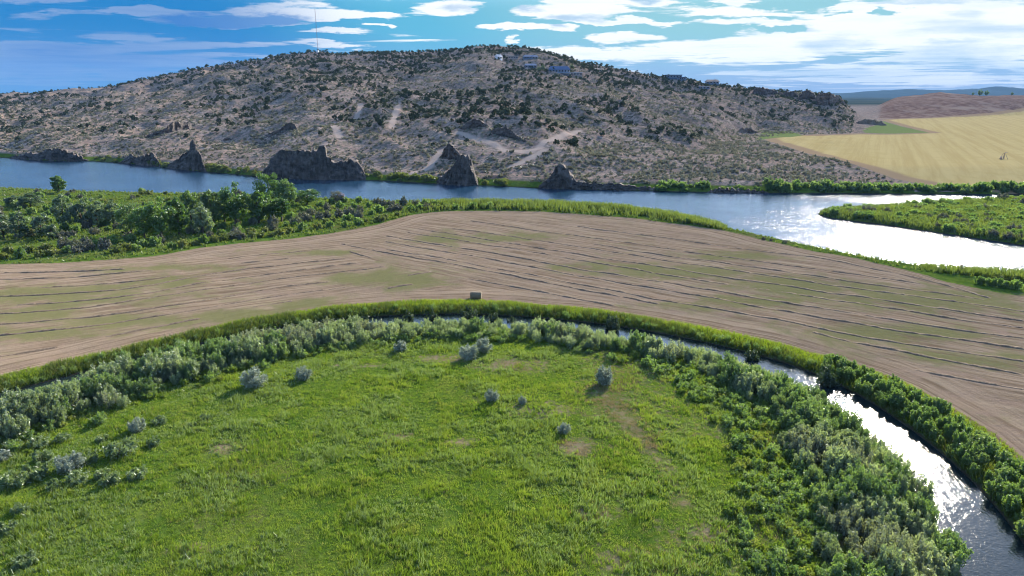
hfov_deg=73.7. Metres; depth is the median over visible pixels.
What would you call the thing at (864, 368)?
bank shrub
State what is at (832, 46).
sky
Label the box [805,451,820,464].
willow shrub
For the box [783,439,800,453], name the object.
willow shrub
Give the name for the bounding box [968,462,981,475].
bank shrub
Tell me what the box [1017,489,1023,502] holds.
bank shrub
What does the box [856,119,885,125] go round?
basalt outcrop
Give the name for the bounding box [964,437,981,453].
bank shrub
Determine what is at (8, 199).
poplar tree
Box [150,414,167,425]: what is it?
brush
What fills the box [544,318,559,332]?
willow shrub
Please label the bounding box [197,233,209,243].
river shrub
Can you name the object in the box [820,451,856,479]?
willow shrub
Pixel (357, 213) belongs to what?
grey shrub
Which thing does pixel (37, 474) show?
brush
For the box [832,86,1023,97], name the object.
distant mountains
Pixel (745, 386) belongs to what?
willow shrub
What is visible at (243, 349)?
willow shrub
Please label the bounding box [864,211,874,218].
island shrub
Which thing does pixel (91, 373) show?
willow shrub
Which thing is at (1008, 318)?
windrow
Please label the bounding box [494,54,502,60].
hillside house
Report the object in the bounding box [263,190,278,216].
cottonwood tree
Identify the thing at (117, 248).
yellow shrub
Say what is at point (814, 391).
willow shrub
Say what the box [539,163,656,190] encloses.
basalt outcrop
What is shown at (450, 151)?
basalt outcrop
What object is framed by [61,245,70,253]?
river shrub
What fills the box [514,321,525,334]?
willow shrub
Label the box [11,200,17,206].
river shrub
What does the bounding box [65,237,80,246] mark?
grey shrub
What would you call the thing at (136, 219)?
cottonwood tree
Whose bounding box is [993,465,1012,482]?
bank shrub
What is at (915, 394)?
bank shrub
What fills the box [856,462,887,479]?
willow shrub
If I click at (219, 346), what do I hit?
willow shrub
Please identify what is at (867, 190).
bank shrub
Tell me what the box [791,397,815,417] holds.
willow shrub
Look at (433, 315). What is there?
dark bush
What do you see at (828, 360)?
bank shrub
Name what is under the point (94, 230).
grey shrub
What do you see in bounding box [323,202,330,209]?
grey shrub
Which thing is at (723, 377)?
willow shrub
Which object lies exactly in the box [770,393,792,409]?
willow shrub
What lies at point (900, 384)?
bank shrub
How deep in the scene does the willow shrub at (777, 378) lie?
101.69 m
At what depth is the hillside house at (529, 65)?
773.51 m
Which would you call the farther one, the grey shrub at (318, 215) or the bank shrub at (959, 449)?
the grey shrub at (318, 215)
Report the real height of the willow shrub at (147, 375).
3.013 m
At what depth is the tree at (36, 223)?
212.59 m
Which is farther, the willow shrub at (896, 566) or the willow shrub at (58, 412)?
the willow shrub at (58, 412)
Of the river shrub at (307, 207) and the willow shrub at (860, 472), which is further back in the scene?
the river shrub at (307, 207)
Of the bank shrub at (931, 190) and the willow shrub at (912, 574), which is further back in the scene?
the bank shrub at (931, 190)
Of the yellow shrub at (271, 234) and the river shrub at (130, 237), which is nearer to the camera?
the river shrub at (130, 237)
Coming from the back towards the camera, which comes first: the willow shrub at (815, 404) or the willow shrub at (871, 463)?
the willow shrub at (815, 404)
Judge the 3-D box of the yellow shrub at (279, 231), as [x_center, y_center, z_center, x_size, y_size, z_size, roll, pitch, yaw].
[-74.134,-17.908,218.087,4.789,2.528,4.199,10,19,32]
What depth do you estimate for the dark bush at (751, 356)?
119.11 m
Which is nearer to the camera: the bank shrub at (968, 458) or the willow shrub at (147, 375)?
the bank shrub at (968, 458)
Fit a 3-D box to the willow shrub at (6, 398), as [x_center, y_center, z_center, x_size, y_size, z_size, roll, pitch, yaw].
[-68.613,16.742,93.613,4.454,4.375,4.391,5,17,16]
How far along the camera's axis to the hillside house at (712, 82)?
871.77 m
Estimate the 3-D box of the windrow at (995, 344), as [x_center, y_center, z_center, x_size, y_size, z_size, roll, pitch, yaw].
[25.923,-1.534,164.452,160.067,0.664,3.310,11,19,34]
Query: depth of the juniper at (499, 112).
458.27 m
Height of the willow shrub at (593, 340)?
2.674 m
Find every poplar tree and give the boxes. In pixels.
[0,214,11,237]
[3,195,17,203]
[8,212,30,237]
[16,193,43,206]
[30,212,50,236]
[43,223,59,238]
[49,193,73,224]
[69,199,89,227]
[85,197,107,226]
[103,200,119,224]
[189,201,214,233]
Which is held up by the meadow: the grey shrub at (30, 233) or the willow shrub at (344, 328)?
the willow shrub at (344, 328)
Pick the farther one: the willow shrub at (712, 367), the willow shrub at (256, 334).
the willow shrub at (256, 334)
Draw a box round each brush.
[0,438,24,449]
[0,469,30,490]
[0,519,18,536]
[9,502,27,514]
[10,548,38,571]
[14,461,49,483]
[25,434,51,450]
[31,448,54,462]
[45,477,63,491]
[53,432,72,443]
[63,468,90,486]
[77,450,98,464]
[93,466,110,480]
[95,433,108,442]
[96,470,121,487]
[99,436,139,460]
[123,436,139,446]
[125,464,147,480]
[145,435,160,447]
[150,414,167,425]
[199,413,209,419]
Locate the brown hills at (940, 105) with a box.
[880,92,1023,118]
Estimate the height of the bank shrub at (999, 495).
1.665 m
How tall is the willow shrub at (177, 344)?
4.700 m
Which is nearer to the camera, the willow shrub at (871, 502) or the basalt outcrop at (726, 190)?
the willow shrub at (871, 502)
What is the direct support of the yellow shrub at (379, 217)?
on the riverside land
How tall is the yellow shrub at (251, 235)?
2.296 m
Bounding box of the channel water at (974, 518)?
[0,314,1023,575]
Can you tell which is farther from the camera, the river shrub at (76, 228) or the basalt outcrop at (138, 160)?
the basalt outcrop at (138, 160)
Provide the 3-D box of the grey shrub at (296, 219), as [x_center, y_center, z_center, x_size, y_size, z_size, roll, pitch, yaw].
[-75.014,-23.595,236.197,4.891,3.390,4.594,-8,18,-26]
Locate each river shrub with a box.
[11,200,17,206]
[13,246,26,258]
[22,216,31,222]
[25,207,36,213]
[42,204,51,210]
[43,209,52,215]
[58,223,69,230]
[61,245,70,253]
[70,225,80,232]
[78,191,86,196]
[101,220,110,226]
[104,225,112,230]
[107,234,118,243]
[122,233,136,242]
[131,244,142,250]
[136,239,147,246]
[149,236,161,245]
[167,242,177,248]
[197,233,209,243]
[216,229,226,235]
[218,222,227,228]
[231,222,241,228]
[285,211,295,218]
[297,221,307,230]
[304,205,314,210]
[315,200,324,206]
[325,221,333,227]
[335,200,344,208]
[341,221,348,226]
[343,212,352,220]
[353,217,364,224]
[355,196,362,202]
[369,209,375,214]
[373,204,384,212]
[407,204,415,211]
[416,203,423,210]
[451,203,459,209]
[468,201,476,208]
[973,276,985,284]
[984,277,997,286]
[997,277,1009,288]
[1006,279,1023,290]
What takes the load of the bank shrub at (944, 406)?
on the riverside land
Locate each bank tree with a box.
[761,176,773,186]
[1000,181,1009,186]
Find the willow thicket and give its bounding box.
[0,315,872,468]
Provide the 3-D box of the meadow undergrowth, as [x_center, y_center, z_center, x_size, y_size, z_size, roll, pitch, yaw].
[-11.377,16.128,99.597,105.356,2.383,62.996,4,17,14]
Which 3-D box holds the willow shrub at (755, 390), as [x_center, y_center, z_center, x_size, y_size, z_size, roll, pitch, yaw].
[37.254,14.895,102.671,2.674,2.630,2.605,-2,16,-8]
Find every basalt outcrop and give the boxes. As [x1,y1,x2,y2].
[9,148,87,161]
[119,152,159,166]
[145,120,192,137]
[165,139,206,171]
[261,145,365,180]
[265,123,297,137]
[436,154,477,185]
[441,143,458,159]
[457,119,490,129]
[490,126,527,141]
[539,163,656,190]
[707,187,767,192]
[736,127,757,132]
[752,87,782,94]
[782,91,797,96]
[798,90,815,99]
[815,93,845,105]
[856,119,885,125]
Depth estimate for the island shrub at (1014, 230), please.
216.78 m
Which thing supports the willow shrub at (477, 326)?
on the meadow
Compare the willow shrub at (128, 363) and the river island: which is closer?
the willow shrub at (128, 363)
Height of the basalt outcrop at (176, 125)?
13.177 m
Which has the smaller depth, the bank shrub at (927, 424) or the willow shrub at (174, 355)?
the bank shrub at (927, 424)
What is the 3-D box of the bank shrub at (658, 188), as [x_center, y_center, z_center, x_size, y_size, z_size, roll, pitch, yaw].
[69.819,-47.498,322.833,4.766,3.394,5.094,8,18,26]
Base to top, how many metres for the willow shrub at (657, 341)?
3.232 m
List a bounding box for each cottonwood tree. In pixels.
[49,175,66,192]
[113,202,141,231]
[127,206,154,237]
[141,196,177,235]
[165,197,189,234]
[179,190,198,219]
[198,189,223,225]
[215,190,230,221]
[217,181,250,223]
[247,190,267,222]
[252,172,279,203]
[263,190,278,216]
[268,197,290,221]
[272,178,297,205]
[296,189,320,203]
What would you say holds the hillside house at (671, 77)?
on the sagebrush hill at (491, 143)
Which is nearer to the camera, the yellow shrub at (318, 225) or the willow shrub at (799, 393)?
the willow shrub at (799, 393)
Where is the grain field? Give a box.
[764,115,1023,194]
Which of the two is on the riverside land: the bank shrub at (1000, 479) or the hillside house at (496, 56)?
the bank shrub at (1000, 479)
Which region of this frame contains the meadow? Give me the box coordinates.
[0,329,925,575]
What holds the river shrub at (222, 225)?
on the riverside land
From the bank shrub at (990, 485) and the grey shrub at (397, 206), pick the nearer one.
the bank shrub at (990, 485)
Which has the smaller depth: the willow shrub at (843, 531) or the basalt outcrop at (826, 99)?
the willow shrub at (843, 531)
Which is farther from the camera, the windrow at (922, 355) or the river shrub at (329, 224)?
the river shrub at (329, 224)
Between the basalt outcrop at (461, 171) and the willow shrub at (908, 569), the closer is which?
the willow shrub at (908, 569)
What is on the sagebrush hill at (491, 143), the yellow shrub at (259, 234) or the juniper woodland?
the juniper woodland
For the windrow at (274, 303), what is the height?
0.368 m
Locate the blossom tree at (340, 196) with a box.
[330,191,345,201]
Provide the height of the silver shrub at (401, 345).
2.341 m
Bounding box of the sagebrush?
[0,47,892,185]
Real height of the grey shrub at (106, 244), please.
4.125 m
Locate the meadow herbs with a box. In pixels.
[0,332,839,575]
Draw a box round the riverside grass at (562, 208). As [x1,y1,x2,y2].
[0,186,953,269]
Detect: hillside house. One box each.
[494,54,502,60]
[508,56,518,59]
[523,54,537,59]
[524,63,536,67]
[548,65,570,75]
[570,72,582,76]
[664,75,681,79]
[698,86,709,88]
[705,79,719,85]
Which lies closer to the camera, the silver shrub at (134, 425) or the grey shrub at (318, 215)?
the silver shrub at (134, 425)
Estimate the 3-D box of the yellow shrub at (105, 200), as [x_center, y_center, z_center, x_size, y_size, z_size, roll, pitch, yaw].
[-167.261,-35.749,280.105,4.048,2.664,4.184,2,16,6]
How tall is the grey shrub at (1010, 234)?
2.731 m
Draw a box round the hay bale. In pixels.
[470,291,481,298]
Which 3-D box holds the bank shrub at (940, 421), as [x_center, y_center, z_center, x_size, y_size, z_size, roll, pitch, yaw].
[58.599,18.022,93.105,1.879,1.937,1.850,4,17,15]
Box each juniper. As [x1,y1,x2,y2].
[377,119,384,125]
[476,107,483,113]
[496,109,503,114]
[504,108,509,114]
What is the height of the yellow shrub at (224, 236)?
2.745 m
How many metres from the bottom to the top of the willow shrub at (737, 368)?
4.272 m
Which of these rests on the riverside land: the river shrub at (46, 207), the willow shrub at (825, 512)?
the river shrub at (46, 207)
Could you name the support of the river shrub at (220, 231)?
on the riverside land
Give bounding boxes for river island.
[818,203,1023,245]
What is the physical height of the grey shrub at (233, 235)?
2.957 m
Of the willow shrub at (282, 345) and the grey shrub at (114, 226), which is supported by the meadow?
the willow shrub at (282, 345)
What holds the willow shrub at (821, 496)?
on the meadow
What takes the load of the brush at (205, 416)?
on the meadow
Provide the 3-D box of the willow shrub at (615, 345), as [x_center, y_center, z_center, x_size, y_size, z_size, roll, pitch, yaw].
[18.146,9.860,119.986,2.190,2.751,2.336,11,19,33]
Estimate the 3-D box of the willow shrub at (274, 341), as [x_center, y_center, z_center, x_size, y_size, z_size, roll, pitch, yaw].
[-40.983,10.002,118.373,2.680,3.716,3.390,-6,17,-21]
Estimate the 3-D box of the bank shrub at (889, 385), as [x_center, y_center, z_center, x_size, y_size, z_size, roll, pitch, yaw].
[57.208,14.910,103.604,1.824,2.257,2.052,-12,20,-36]
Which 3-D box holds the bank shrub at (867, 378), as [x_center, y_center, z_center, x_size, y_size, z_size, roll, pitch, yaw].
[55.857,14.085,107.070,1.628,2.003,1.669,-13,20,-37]
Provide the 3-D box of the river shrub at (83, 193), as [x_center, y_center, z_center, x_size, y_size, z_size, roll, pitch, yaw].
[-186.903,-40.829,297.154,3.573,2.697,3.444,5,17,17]
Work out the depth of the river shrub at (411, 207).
261.51 m
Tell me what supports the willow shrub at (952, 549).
on the meadow
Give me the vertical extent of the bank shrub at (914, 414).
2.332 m
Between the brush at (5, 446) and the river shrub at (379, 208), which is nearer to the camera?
the brush at (5, 446)
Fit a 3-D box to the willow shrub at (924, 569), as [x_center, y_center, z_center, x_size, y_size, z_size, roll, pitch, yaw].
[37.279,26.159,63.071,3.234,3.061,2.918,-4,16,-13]
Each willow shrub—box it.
[0,389,21,413]
[0,396,21,409]
[0,405,7,422]
[0,406,8,434]
[1,386,21,400]
[1,412,30,438]
[8,390,41,424]
[10,410,31,423]
[17,390,41,398]
[26,411,36,426]
[29,387,63,415]
[40,381,59,393]
[42,378,63,392]
[45,405,68,426]
[50,383,78,408]
[52,394,73,417]
[60,378,85,407]
[71,375,94,392]
[77,385,94,403]
[79,370,96,379]
[85,372,111,391]
[89,362,101,371]
[92,361,109,379]
[92,382,112,398]
[93,387,118,407]
[96,385,119,403]
[97,362,119,377]
[104,371,127,392]
[109,351,137,375]
[114,368,133,383]
[120,379,140,397]
[132,353,158,373]
[132,365,146,381]
[136,374,157,392]
[138,350,165,380]
[140,370,153,381]
[142,347,161,358]
[154,359,175,380]
[156,365,167,382]
[157,342,182,355]
[160,347,185,374]
[164,360,181,378]
[171,340,191,350]
[176,341,197,357]
[176,362,197,380]
[181,357,200,380]
[185,339,203,355]
[188,347,198,361]
[188,351,204,365]
[199,338,216,359]
[199,358,213,371]
[205,337,223,344]
[206,348,225,366]
[209,343,227,361]
[210,349,226,362]
[219,336,229,343]
[220,342,241,363]
[225,336,249,360]
[226,332,238,343]
[233,334,245,343]
[240,329,252,341]
[241,335,265,358]
[242,327,258,335]
[244,330,261,341]
[258,327,270,346]
[260,343,277,359]
[263,328,275,343]
[264,326,286,344]
[268,337,281,347]
[273,322,293,340]
[275,340,290,353]
[277,342,289,355]
[281,333,291,346]
[283,324,303,338]
[298,319,313,332]
[299,319,314,327]
[305,328,321,345]
[312,320,327,329]
[314,316,333,328]
[316,323,334,344]
[333,329,342,341]
[334,318,346,328]
[335,323,349,339]
[346,315,358,326]
[356,320,375,332]
[365,318,382,331]
[469,315,486,332]
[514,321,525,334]
[532,318,547,332]
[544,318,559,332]
[544,321,560,338]
[547,322,563,333]
[556,322,565,335]
[560,322,576,337]
[564,329,578,339]
[570,323,589,340]
[587,335,599,349]
[608,337,621,350]
[628,329,645,348]
[633,340,643,351]
[643,333,662,351]
[652,338,662,353]
[662,338,683,358]
[682,345,697,361]
[699,347,717,365]
[706,362,719,374]
[714,350,737,364]
[715,359,733,377]
[717,370,737,385]
[725,358,752,383]
[737,376,754,393]
[739,369,763,393]
[748,364,762,377]
[752,379,763,393]
[756,380,776,401]
[757,373,768,382]
[757,379,778,397]
[759,369,774,378]
[767,388,785,407]
[768,370,788,386]
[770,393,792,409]
[772,386,788,396]
[773,376,789,390]
[776,431,791,444]
[778,408,796,428]
[780,383,811,407]
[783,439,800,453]
[784,382,807,403]
[785,414,809,430]
[787,424,812,448]
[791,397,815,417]
[793,421,810,440]
[793,447,814,466]
[794,379,810,392]
[795,403,823,430]
[799,396,825,412]
[801,432,827,457]
[803,423,828,451]
[803,464,826,484]
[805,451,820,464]
[807,385,825,401]
[811,487,834,506]
[811,531,839,555]
[812,401,830,420]
[813,500,831,516]
[814,419,833,437]
[816,414,835,435]
[816,503,845,524]
[816,567,830,575]
[818,396,834,406]
[818,415,839,435]
[819,542,841,565]
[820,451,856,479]
[820,482,836,501]
[821,444,848,465]
[821,475,863,510]
[822,569,835,575]
[823,415,838,429]
[823,445,852,471]
[826,550,866,575]
[827,433,846,449]
[827,469,846,486]
[828,400,850,418]
[828,404,844,418]
[830,509,861,539]
[830,517,849,538]
[832,429,848,437]
[833,442,856,454]
[834,467,853,481]
[836,409,863,431]
[837,438,866,458]
[837,490,869,520]
[840,428,861,443]
[841,417,857,432]
[843,459,886,496]
[844,442,873,469]
[844,453,866,470]
[844,522,880,551]
[844,549,863,569]
[845,430,874,456]
[847,504,877,538]
[848,540,879,568]
[852,424,870,439]
[852,561,886,575]
[853,521,894,551]
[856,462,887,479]
[858,468,900,503]
[858,495,877,519]
[859,477,882,498]
[861,522,907,564]
[863,457,880,472]
[863,555,894,575]
[864,495,892,518]
[865,439,893,463]
[868,433,877,441]
[869,542,912,575]
[871,515,900,536]
[872,438,888,447]
[872,509,898,527]
[875,453,911,479]
[879,467,908,494]
[881,448,912,470]
[883,469,910,500]
[884,496,913,531]
[889,496,919,529]
[890,526,929,558]
[898,549,918,567]
[901,472,934,499]
[901,551,936,575]
[902,490,923,521]
[902,565,922,575]
[903,492,939,526]
[908,509,936,536]
[910,569,936,575]
[911,534,932,555]
[914,529,934,544]
[916,540,955,575]
[919,492,937,512]
[926,530,973,569]
[930,525,958,541]
[931,533,966,572]
[931,552,961,575]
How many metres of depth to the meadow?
79.39 m
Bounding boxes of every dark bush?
[360,314,368,320]
[402,309,413,321]
[425,308,437,319]
[461,305,477,320]
[488,312,499,320]
[507,316,516,321]
[605,314,619,331]
[744,349,759,360]
[814,364,840,387]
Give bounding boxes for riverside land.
[0,188,1023,543]
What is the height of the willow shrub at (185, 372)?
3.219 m
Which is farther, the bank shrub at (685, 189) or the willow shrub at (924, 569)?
the bank shrub at (685, 189)
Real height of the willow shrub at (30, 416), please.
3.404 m
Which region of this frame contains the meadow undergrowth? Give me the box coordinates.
[0,327,842,575]
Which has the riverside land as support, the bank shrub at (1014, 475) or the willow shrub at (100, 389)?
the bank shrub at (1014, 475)
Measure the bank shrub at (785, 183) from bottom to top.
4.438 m
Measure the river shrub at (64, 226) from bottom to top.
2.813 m
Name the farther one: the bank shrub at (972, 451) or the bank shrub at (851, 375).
the bank shrub at (851, 375)
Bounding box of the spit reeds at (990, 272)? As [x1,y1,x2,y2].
[421,196,1023,281]
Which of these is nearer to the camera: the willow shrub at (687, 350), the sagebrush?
the willow shrub at (687, 350)
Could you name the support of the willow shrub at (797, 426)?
on the meadow
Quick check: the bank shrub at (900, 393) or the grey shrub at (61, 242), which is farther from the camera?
the grey shrub at (61, 242)
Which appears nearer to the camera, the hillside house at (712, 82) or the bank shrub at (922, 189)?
the bank shrub at (922, 189)
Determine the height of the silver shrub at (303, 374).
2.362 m
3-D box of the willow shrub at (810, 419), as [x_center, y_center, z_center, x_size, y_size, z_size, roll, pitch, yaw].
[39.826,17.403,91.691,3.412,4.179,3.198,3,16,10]
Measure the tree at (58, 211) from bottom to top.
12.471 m
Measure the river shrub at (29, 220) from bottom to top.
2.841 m
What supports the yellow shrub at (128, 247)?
on the riverside land
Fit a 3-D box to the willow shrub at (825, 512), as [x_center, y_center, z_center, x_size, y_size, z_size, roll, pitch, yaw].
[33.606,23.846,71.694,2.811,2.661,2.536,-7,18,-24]
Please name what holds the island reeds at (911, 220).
on the river island
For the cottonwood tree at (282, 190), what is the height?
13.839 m
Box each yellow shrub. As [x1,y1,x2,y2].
[0,252,9,258]
[1,245,14,253]
[23,245,37,253]
[33,249,44,257]
[37,242,54,250]
[43,247,61,255]
[100,198,109,203]
[108,244,126,253]
[122,242,134,250]
[138,190,148,194]
[176,238,188,247]
[189,239,200,245]
[209,235,221,242]
[219,233,229,240]
[245,227,255,232]
[247,232,255,238]
[256,231,265,237]
[266,231,275,236]
[273,228,285,235]
[283,225,294,233]
[312,222,322,228]
[374,214,385,221]
[991,273,1006,279]
[1011,274,1023,280]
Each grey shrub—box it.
[26,229,36,236]
[54,229,65,237]
[56,234,69,248]
[64,230,75,236]
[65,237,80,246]
[69,242,87,253]
[79,236,89,243]
[81,218,93,228]
[82,239,95,250]
[87,226,100,234]
[97,237,111,249]
[112,221,125,228]
[156,234,165,242]
[185,224,196,233]
[227,231,236,238]
[236,231,246,239]
[247,217,257,224]
[267,214,278,224]
[268,221,277,229]
[288,215,301,224]
[298,211,305,217]
[300,212,312,221]
[305,207,316,215]
[315,211,323,219]
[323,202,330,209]
[323,210,331,217]
[334,208,343,216]
[343,206,354,214]
[354,210,363,218]
[355,204,364,212]
[372,197,381,203]
[378,198,386,206]
[386,204,395,211]
[387,199,395,205]
[393,203,403,210]
[398,196,408,205]
[987,228,999,236]
[996,193,1009,198]
[1002,230,1015,238]
[1005,222,1022,229]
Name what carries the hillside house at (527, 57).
on the sagebrush hill at (491, 143)
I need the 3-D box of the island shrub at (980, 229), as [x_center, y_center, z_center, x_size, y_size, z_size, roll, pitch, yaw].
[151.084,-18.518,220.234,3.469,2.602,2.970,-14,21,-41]
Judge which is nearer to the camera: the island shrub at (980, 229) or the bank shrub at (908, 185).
the island shrub at (980, 229)
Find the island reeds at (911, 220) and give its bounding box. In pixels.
[819,196,1023,243]
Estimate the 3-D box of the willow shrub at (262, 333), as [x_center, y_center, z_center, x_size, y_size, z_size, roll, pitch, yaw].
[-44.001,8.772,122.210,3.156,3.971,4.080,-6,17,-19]
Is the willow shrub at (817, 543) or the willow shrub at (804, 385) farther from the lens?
the willow shrub at (804, 385)
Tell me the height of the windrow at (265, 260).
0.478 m
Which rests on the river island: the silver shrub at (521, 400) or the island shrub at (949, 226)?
the island shrub at (949, 226)
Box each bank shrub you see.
[388,173,395,178]
[399,172,408,177]
[427,176,437,180]
[655,184,663,190]
[670,181,677,187]
[679,186,688,191]
[694,182,700,187]
[702,180,710,187]
[765,184,774,191]
[771,183,781,188]
[778,187,784,192]
[782,181,791,188]
[785,185,792,192]
[791,179,800,186]
[794,182,802,189]
[808,181,821,189]
[817,184,824,192]
[820,178,832,188]
[821,361,832,370]
[823,353,835,359]
[823,356,833,364]
[831,183,839,190]
[832,354,841,365]
[836,356,848,368]
[836,366,844,376]
[842,366,855,376]
[845,367,855,379]
[847,359,857,369]
[850,184,860,191]
[854,368,864,376]
[854,378,865,393]
[858,364,868,373]
[862,183,872,189]
[862,186,872,192]
[863,372,873,383]
[863,381,874,395]
[869,375,877,383]
[870,372,883,380]
[872,187,880,193]
[874,378,887,391]
[874,390,883,397]
[875,391,888,406]
[880,181,890,190]
[882,379,894,391]
[886,386,902,394]
[886,392,899,408]
[888,373,900,383]
[892,184,905,192]
[893,390,905,399]
[894,379,905,390]
[896,395,908,407]
[898,408,910,418]
[904,183,913,190]
[905,385,916,394]
[906,399,920,411]
[907,389,926,401]
[910,407,923,420]
[912,182,920,189]
[913,416,925,428]
[918,184,927,191]
[920,397,932,406]
[920,405,934,416]
[920,411,931,420]
[922,417,935,431]
[925,186,936,193]
[928,425,941,439]
[930,410,938,417]
[932,396,943,408]
[932,398,952,415]
[933,434,944,445]
[934,415,948,426]
[936,183,948,190]
[941,413,954,426]
[943,421,960,431]
[943,429,953,438]
[945,182,955,190]
[946,443,955,449]
[951,442,968,459]
[952,414,965,423]
[952,428,970,444]
[953,185,962,190]
[957,185,972,193]
[957,420,973,434]
[961,452,975,466]
[962,445,977,457]
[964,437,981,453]
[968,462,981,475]
[970,430,983,441]
[973,182,987,191]
[974,444,992,457]
[975,431,993,443]
[975,452,990,464]
[984,184,993,191]
[984,437,1001,448]
[984,441,1000,457]
[984,469,994,480]
[984,475,1005,494]
[991,180,999,188]
[993,449,1012,463]
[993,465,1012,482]
[994,461,1008,470]
[994,474,1009,485]
[995,490,1013,504]
[998,186,1009,192]
[1002,494,1021,514]
[1003,481,1023,497]
[1004,457,1021,471]
[1009,468,1019,481]
[1011,182,1023,192]
[1012,185,1023,193]
[1013,516,1023,536]
[1014,459,1023,476]
[1014,511,1023,520]
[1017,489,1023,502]
[1019,478,1023,490]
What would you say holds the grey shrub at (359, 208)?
on the riverside land
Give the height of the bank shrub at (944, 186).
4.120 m
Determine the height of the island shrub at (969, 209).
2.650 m
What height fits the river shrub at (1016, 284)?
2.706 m
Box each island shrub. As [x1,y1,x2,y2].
[829,208,839,214]
[851,211,863,217]
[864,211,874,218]
[894,211,909,216]
[905,199,917,205]
[909,208,921,214]
[921,197,934,203]
[942,223,957,230]
[948,209,959,214]
[963,207,976,211]
[966,212,976,216]
[975,227,985,233]
[983,196,994,201]
[988,221,1002,225]
[995,215,1008,220]
[1009,228,1023,232]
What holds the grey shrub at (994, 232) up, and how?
on the river island
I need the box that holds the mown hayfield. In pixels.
[0,210,1023,459]
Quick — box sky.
[0,0,1023,92]
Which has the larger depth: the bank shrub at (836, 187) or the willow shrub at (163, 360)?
the bank shrub at (836, 187)
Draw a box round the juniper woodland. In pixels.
[0,44,855,146]
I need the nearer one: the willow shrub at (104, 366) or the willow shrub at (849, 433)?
the willow shrub at (849, 433)
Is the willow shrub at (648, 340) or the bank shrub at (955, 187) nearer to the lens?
the willow shrub at (648, 340)
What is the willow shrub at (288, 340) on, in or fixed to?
on the meadow
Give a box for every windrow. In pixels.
[0,258,345,296]
[0,266,384,313]
[0,270,150,279]
[0,281,327,324]
[0,287,344,335]
[0,346,57,356]
[1,268,123,272]
[18,262,356,304]
[40,276,169,287]
[106,318,199,336]
[228,250,309,258]
[241,258,288,262]
[253,300,291,306]
[342,243,658,303]
[349,251,371,257]
[386,241,1023,349]
[386,249,1023,361]
[387,236,1023,338]
[387,284,412,288]
[408,232,1023,327]
[408,271,430,275]
[418,228,1023,320]
[452,228,1023,311]
[467,278,614,305]
[471,220,920,283]
[577,226,989,297]
[595,244,982,299]
[812,331,1023,374]
[912,369,1023,389]
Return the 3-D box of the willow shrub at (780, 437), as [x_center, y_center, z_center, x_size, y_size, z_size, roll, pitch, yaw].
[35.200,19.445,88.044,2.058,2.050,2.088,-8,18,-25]
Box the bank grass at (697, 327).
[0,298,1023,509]
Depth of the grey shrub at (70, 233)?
215.20 m
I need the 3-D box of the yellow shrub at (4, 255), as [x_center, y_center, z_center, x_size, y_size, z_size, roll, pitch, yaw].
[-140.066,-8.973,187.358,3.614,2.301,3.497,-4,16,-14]
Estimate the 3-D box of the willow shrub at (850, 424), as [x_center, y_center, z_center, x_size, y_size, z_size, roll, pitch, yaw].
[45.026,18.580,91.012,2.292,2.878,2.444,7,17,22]
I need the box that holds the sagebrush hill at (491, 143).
[0,46,1007,193]
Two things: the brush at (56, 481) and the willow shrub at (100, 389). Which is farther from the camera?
the willow shrub at (100, 389)
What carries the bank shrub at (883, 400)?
on the riverside land
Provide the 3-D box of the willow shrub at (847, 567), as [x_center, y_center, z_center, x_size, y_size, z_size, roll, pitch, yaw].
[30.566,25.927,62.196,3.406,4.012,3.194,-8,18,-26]
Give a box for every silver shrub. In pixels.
[0,449,11,462]
[49,450,87,474]
[127,417,145,433]
[238,366,267,388]
[293,365,311,380]
[393,340,407,351]
[458,344,478,360]
[475,337,491,353]
[483,388,499,402]
[517,395,526,403]
[557,422,571,434]
[594,365,613,386]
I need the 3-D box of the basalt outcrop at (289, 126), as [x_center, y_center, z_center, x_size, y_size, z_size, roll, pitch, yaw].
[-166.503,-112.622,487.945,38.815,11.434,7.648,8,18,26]
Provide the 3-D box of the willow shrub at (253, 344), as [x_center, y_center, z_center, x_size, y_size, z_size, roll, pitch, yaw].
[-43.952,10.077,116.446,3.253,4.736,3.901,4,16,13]
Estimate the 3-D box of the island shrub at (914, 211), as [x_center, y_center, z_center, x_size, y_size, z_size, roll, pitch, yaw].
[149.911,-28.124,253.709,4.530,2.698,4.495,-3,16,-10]
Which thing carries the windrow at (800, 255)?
on the mown hayfield
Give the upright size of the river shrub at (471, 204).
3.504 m
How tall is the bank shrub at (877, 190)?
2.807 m
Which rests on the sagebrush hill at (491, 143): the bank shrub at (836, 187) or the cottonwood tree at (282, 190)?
the bank shrub at (836, 187)
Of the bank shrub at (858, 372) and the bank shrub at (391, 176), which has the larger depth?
the bank shrub at (391, 176)
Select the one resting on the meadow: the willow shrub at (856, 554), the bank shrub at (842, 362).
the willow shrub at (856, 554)
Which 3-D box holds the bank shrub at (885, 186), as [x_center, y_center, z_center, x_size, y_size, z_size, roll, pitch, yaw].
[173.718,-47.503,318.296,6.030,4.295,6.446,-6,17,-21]
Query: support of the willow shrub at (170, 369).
on the meadow
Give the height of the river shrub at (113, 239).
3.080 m
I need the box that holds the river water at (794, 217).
[0,158,1023,270]

